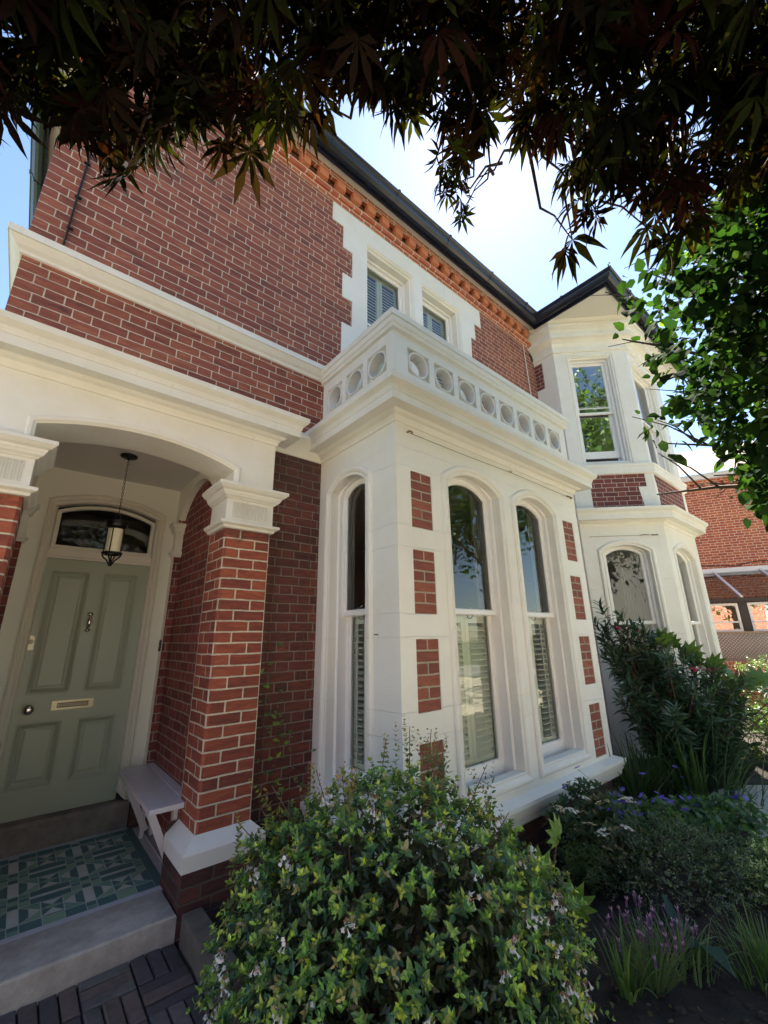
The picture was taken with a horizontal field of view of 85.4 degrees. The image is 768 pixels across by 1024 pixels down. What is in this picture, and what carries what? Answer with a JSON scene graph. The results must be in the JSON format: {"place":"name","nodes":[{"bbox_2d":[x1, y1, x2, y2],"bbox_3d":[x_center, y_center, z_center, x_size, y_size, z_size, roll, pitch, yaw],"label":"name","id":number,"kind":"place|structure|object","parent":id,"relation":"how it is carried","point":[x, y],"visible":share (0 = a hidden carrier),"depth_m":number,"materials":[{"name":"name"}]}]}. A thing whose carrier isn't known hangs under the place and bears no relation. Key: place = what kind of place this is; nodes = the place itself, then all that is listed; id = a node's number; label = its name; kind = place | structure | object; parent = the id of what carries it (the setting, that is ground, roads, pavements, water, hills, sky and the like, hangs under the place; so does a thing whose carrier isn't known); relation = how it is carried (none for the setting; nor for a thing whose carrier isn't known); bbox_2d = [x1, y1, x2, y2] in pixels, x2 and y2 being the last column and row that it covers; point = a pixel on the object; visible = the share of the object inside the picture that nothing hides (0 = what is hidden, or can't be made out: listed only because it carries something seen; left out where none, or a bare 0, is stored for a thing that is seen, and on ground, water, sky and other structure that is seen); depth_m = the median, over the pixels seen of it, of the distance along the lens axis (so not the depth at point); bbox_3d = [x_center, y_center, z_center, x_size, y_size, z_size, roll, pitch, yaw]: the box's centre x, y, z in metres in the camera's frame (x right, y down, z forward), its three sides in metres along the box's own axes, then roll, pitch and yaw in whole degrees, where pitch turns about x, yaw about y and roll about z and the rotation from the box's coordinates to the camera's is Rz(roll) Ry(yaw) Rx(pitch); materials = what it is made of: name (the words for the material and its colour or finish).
{"place":"outdoors","nodes":[
{"label":"outdoors","id":0,"kind":"place"},
{"bbox_2d":[0,944,214,1023],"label":"path","id":1,"kind":"structure","parent":0,"point":[164,982],"depth_m":1.94,"materials":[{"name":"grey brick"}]},
{"bbox_2d":[0,0,765,476],"label":"sky","id":2,"kind":"structure","parent":0,"point":[516,240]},
{"bbox_2d":[115,710,767,865],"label":"ground","id":3,"kind":"structure","parent":0,"point":[762,730],"depth_m":7.92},
{"bbox_2d":[0,890,176,1015],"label":"porch step","id":4,"kind":"object","parent":3,"relation":"on","point":[37,967],"visible":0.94,"depth_m":2.12,"materials":[{"name":"stone"}]},
{"bbox_2d":[178,907,275,1023],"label":"kerb","id":5,"kind":"structure","parent":3,"relation":"on","point":[195,930],"depth_m":2.12,"materials":[{"name":"stone"}]},
{"bbox_2d":[0,21,738,948],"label":"brick house","id":6,"kind":"structure","parent":3,"relation":"on","point":[370,427],"depth_m":3.56,"materials":[{"name":"red brick"},{"name":"white stone paint"},{"name":"slate"}]},
{"bbox_2d":[0,558,148,823],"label":"front door","id":7,"kind":"structure","parent":6,"relation":"in","point":[62,751],"depth_m":3.53,"materials":[{"name":"green paint"}]},
{"bbox_2d":[0,826,162,944],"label":"porch floor","id":8,"kind":"structure","parent":6,"relation":"attached to","point":[152,854],"depth_m":2.72,"materials":[{"name":"tile"}]},
{"bbox_2d":[117,762,184,859],"bbox_3d":[-1.737,2.243,3.056,0.270,0.458,1.150,13,-22,-38],"label":"porch bench","id":9,"kind":"object","parent":8,"relation":"on","point":[153,789],"visible":0.84,"depth_m":3.01,"materials":[{"name":"paint"}]},
{"bbox_2d":[101,453,137,566],"bbox_3d":[-2.155,-0.026,3.394,0.172,0.947,0.172,13,-22,-38],"label":"hanging lantern","id":10,"kind":"object","parent":6,"relation":"hanging from","point":[116,527],"visible":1,"depth_m":3.29,"materials":[{"name":"black metal"}]},
{"bbox_2d":[251,632,315,881],"bbox_3d":[-0.769,1.719,3.035,0.597,1.715,0.127,13,-22,-38],"label":"climbing plant","id":11,"kind":"object","parent":6,"relation":"attached to","point":[281,735],"visible":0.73,"depth_m":3.06,"materials":[{"name":"green plant"}]},
{"bbox_2d":[333,477,364,785],"bbox_3d":[-0.188,0.892,3.326,0.227,2.510,0.498,13,-22,-38],"label":"window","id":12,"kind":"structure","parent":6,"relation":"in","point":[346,731],"depth_m":3.37,"materials":[{"name":"paint"}]},
{"bbox_2d":[367,258,405,373],"bbox_3d":[-0.023,-2.266,5.329,0.720,1.980,0.154,13,-22,-38],"label":"window","id":13,"kind":"structure","parent":6,"relation":"in","point":[381,277],"depth_m":5.59,"materials":[{"name":"paint"}]},
{"bbox_2d":[422,297,452,388],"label":"window","id":14,"kind":"structure","parent":6,"relation":"in","point":[431,311],"depth_m":6.26,"materials":[{"name":"paint"}]},
{"bbox_2d":[448,478,516,786],"bbox_3d":[0.719,0.860,3.476,0.706,2.637,0.234,13,-22,-38],"label":"window","id":15,"kind":"structure","parent":6,"relation":"in","point":[488,737],"depth_m":3.49,"materials":[{"name":"paint"}]},
{"bbox_2d":[516,500,575,758],"bbox_3d":[1.471,1.033,4.083,0.698,2.637,0.234,13,-22,-38],"label":"window","id":16,"kind":"structure","parent":6,"relation":"in","point":[559,740],"depth_m":4.16,"materials":[{"name":"paint"}]},
{"bbox_2d":[569,360,624,461],"bbox_3d":[3.607,-1.696,7.142,0.650,1.995,0.146,-2,-17,5],"label":"window","id":17,"kind":"structure","parent":6,"relation":"in","point":[618,453],"depth_m":7.11,"materials":[{"name":"paint"}]},
{"bbox_2d":[603,546,667,706],"bbox_3d":[3.676,1.691,6.080,0.656,2.475,0.185,-2,-17,5],"label":"window","id":18,"kind":"structure","parent":6,"relation":"in","point":[655,621],"depth_m":6.21,"materials":[{"name":"paint"}]},
{"bbox_2d":[632,371,666,470],"bbox_3d":[4.653,-1.580,7.467,1.030,1.935,0.146,13,-22,-38],"label":"window","id":19,"kind":"structure","parent":6,"relation":"in","point":[644,390],"depth_m":7.75,"materials":[{"name":"paint"}]},
{"bbox_2d":[678,560,705,684],"bbox_3d":[5.420,2.093,7.486,0.185,2.475,0.656,-2,-17,5],"label":"window","id":20,"kind":"structure","parent":6,"relation":"in","point":[679,563],"depth_m":7.32,"materials":[{"name":"paint"}]},
{"bbox_2d":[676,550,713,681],"bbox_3d":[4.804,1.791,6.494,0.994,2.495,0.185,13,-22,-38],"label":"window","id":21,"kind":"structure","parent":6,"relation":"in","point":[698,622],"depth_m":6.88,"materials":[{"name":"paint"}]},
{"bbox_2d":[0,0,767,288],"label":"maple tree","id":22,"kind":"object","parent":3,"relation":"on","point":[148,43],"visible":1,"depth_m":0.58,"materials":[{"name":"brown plant"}]},
{"bbox_2d":[677,441,767,627],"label":"neighbour house","id":23,"kind":"structure","parent":3,"relation":"on","point":[728,539],"depth_m":11.97,"materials":[{"name":"red brick"}]},
{"bbox_2d":[702,565,767,660],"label":"conservatory","id":24,"kind":"object","parent":3,"relation":"on","point":[728,616],"visible":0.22,"depth_m":9.85,"materials":[{"name":"glass"}]},
{"bbox_2d":[710,603,743,631],"bbox_3d":[8.051,2.544,10.017,0.365,0.650,0.789,13,-22,-38],"label":"window frame","id":25,"kind":"structure","parent":24,"relation":"in","point":[726,616],"depth_m":9.95,"materials":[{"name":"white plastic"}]},
{"bbox_2d":[746,602,767,630],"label":"window frame","id":26,"kind":"structure","parent":24,"relation":"in","point":[758,611],"depth_m":9.69,"materials":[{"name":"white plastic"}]},
{"bbox_2d":[724,661,767,710],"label":"garden wall","id":27,"kind":"structure","parent":3,"relation":"on","point":[731,664],"depth_m":9.11,"materials":[{"name":"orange brick"}]},
{"bbox_2d":[717,631,767,660],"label":"trellis panel","id":28,"kind":"object","parent":27,"relation":"on","point":[744,633],"visible":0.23,"depth_m":9.36,"materials":[{"name":"brown wood"}]},
{"bbox_2d":[727,655,767,731],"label":"background shrub","id":29,"kind":"object","parent":3,"relation":"on","point":[756,707],"visible":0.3,"depth_m":7.53,"materials":[{"name":"green plant"}]},
{"bbox_2d":[214,732,767,1023],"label":"soil","id":30,"kind":"structure","parent":0,"point":[715,1005],"depth_m":2.17,"materials":[{"name":"brown soil"}]},
{"bbox_2d":[186,715,614,1023],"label":"flowering bush","id":31,"kind":"object","parent":30,"relation":"on","point":[358,990],"visible":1,"depth_m":1.62,"materials":[{"name":"green plant"}]},
{"bbox_2d":[481,807,597,962],"bbox_3d":[0.784,1.912,2.105,0.526,0.722,0.337,-8,-18,21],"label":"fatsia plant","id":32,"kind":"object","parent":30,"relation":"on","point":[554,833],"visible":0.34,"depth_m":2.17,"materials":[{"name":"green plant"}]},
{"bbox_2d":[513,885,600,1000],"bbox_3d":[0.763,1.974,1.901,0.386,0.482,0.145,-6,-18,18],"label":"round leaved sprig","id":33,"kind":"object","parent":30,"relation":"on","point":[597,982],"visible":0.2,"depth_m":1.87,"materials":[{"name":"green plant"}]},
{"bbox_2d":[540,776,652,897],"bbox_3d":[1.449,2.247,2.928,0.870,0.645,0.709,13,-22,-38],"label":"hydrangea bush","id":34,"kind":"object","parent":30,"relation":"on","point":[585,812],"visible":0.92,"depth_m":2.80,"materials":[{"name":"green plant"}]},
{"bbox_2d":[584,912,664,1005],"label":"grass tuft","id":35,"kind":"object","parent":30,"relation":"on","point":[627,982],"visible":0.91,"depth_m":1.92,"materials":[{"name":"green plant"}]},
{"bbox_2d":[513,826,767,1022],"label":"leaf litter","id":36,"kind":"object","parent":30,"relation":"on","point":[648,1005],"visible":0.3,"depth_m":1.97,"materials":[{"name":"brown plant"}]},
{"bbox_2d":[597,890,699,994],"bbox_3d":[1.273,2.094,1.997,0.433,0.295,0.427,13,-22,-38],"label":"lavender plant","id":37,"kind":"object","parent":30,"relation":"on","point":[659,980],"visible":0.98,"depth_m":1.97,"materials":[{"name":"green plant"}]},
{"bbox_2d":[607,724,721,806],"bbox_3d":[2.555,2.481,4.096,1.288,0.734,1.313,13,-22,-38],"label":"strappy plant","id":38,"kind":"object","parent":30,"relation":"on","point":[632,783],"visible":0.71,"depth_m":4.07,"materials":[{"name":"green plant"}]},
{"bbox_2d":[562,765,767,879],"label":"geranium plant","id":39,"kind":"object","parent":30,"relation":"on","point":[696,808],"visible":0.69,"depth_m":3.32,"materials":[{"name":"green plant"}]},
{"bbox_2d":[580,806,767,927],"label":"leaved shrub","id":40,"kind":"object","parent":30,"relation":"on","point":[695,867],"visible":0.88,"depth_m":2.56,"materials":[{"name":"green plant"}]},
{"bbox_2d":[589,595,764,785],"bbox_3d":[3.479,2.056,4.947,2.153,2.106,1.392,13,-22,-38],"label":"oleander bush","id":41,"kind":"object","parent":30,"relation":"on","point":[690,715],"visible":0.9,"depth_m":4.62,"materials":[{"name":"green plant"}]},
{"bbox_2d":[591,123,767,531],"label":"garden tree","id":42,"kind":"object","parent":30,"relation":"on","point":[737,338],"visible":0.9,"depth_m":1.48,"materials":[{"name":"green plant"}]},
{"bbox_2d":[622,895,746,988],"bbox_3d":[1.486,2.158,2.112,0.556,0.232,0.538,13,-22,-38],"label":"grass tuft","id":43,"kind":"object","parent":30,"relation":"on","point":[697,954],"visible":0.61,"depth_m":2.06,"materials":[{"name":"green plant"}]},
{"bbox_2d":[612,716,767,807],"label":"strappy plant","id":44,"kind":"object","parent":30,"relation":"on","point":[697,786],"visible":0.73,"depth_m":4.12,"materials":[{"name":"green plant"}]},
{"bbox_2d":[661,893,735,976],"bbox_3d":[1.554,2.126,2.108,0.097,0.110,0.439,1,-17,-6],"label":"broad blade","id":45,"kind":"object","parent":30,"relation":"on","point":[718,954],"visible":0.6,"depth_m":2.04,"materials":[{"name":"green plant"}]},
{"bbox_2d":[650,627,767,745],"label":"shrub","id":46,"kind":"object","parent":30,"relation":"on","point":[760,676],"visible":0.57,"depth_m":5.16,"materials":[{"name":"green plant"}]},
{"bbox_2d":[687,829,767,914],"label":"leaved shrub","id":47,"kind":"object","parent":30,"relation":"on","point":[722,862],"visible":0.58,"depth_m":2.70,"materials":[{"name":"green plant"}]},
{"bbox_2d":[688,778,767,854],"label":"paved circle edging","id":48,"kind":"object","parent":30,"relation":"on","point":[751,782],"visible":0.12,"depth_m":4.23,"materials":[{"name":"grey stone"}]},
{"bbox_2d":[692,897,767,996],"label":"grass tuft","id":49,"kind":"object","parent":30,"relation":"on","point":[761,954],"visible":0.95,"depth_m":2.07,"materials":[{"name":"green plant"}]},
{"bbox_2d":[710,785,767,837],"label":"paved circle","id":50,"kind":"object","parent":30,"relation":"on","point":[751,791],"visible":0.31,"depth_m":4.08,"materials":[{"name":"grey stone"}]},
{"bbox_2d":[729,831,767,903],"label":"variegated shrub","id":51,"kind":"object","parent":30,"relation":"on","point":[752,866],"visible":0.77,"depth_m":2.59,"materials":[{"name":"green plant"}]},
{"bbox_2d":[740,709,767,763],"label":"golden shrub","id":52,"kind":"object","parent":30,"relation":"on","point":[765,731],"visible":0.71,"depth_m":5.37,"materials":[{"name":"green plant"}]},
{"bbox_2d":[749,669,767,730],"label":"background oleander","id":53,"kind":"object","parent":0,"point":[763,690],"visible":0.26,"depth_m":5.98,"materials":[{"name":"green plant"}]}
]}

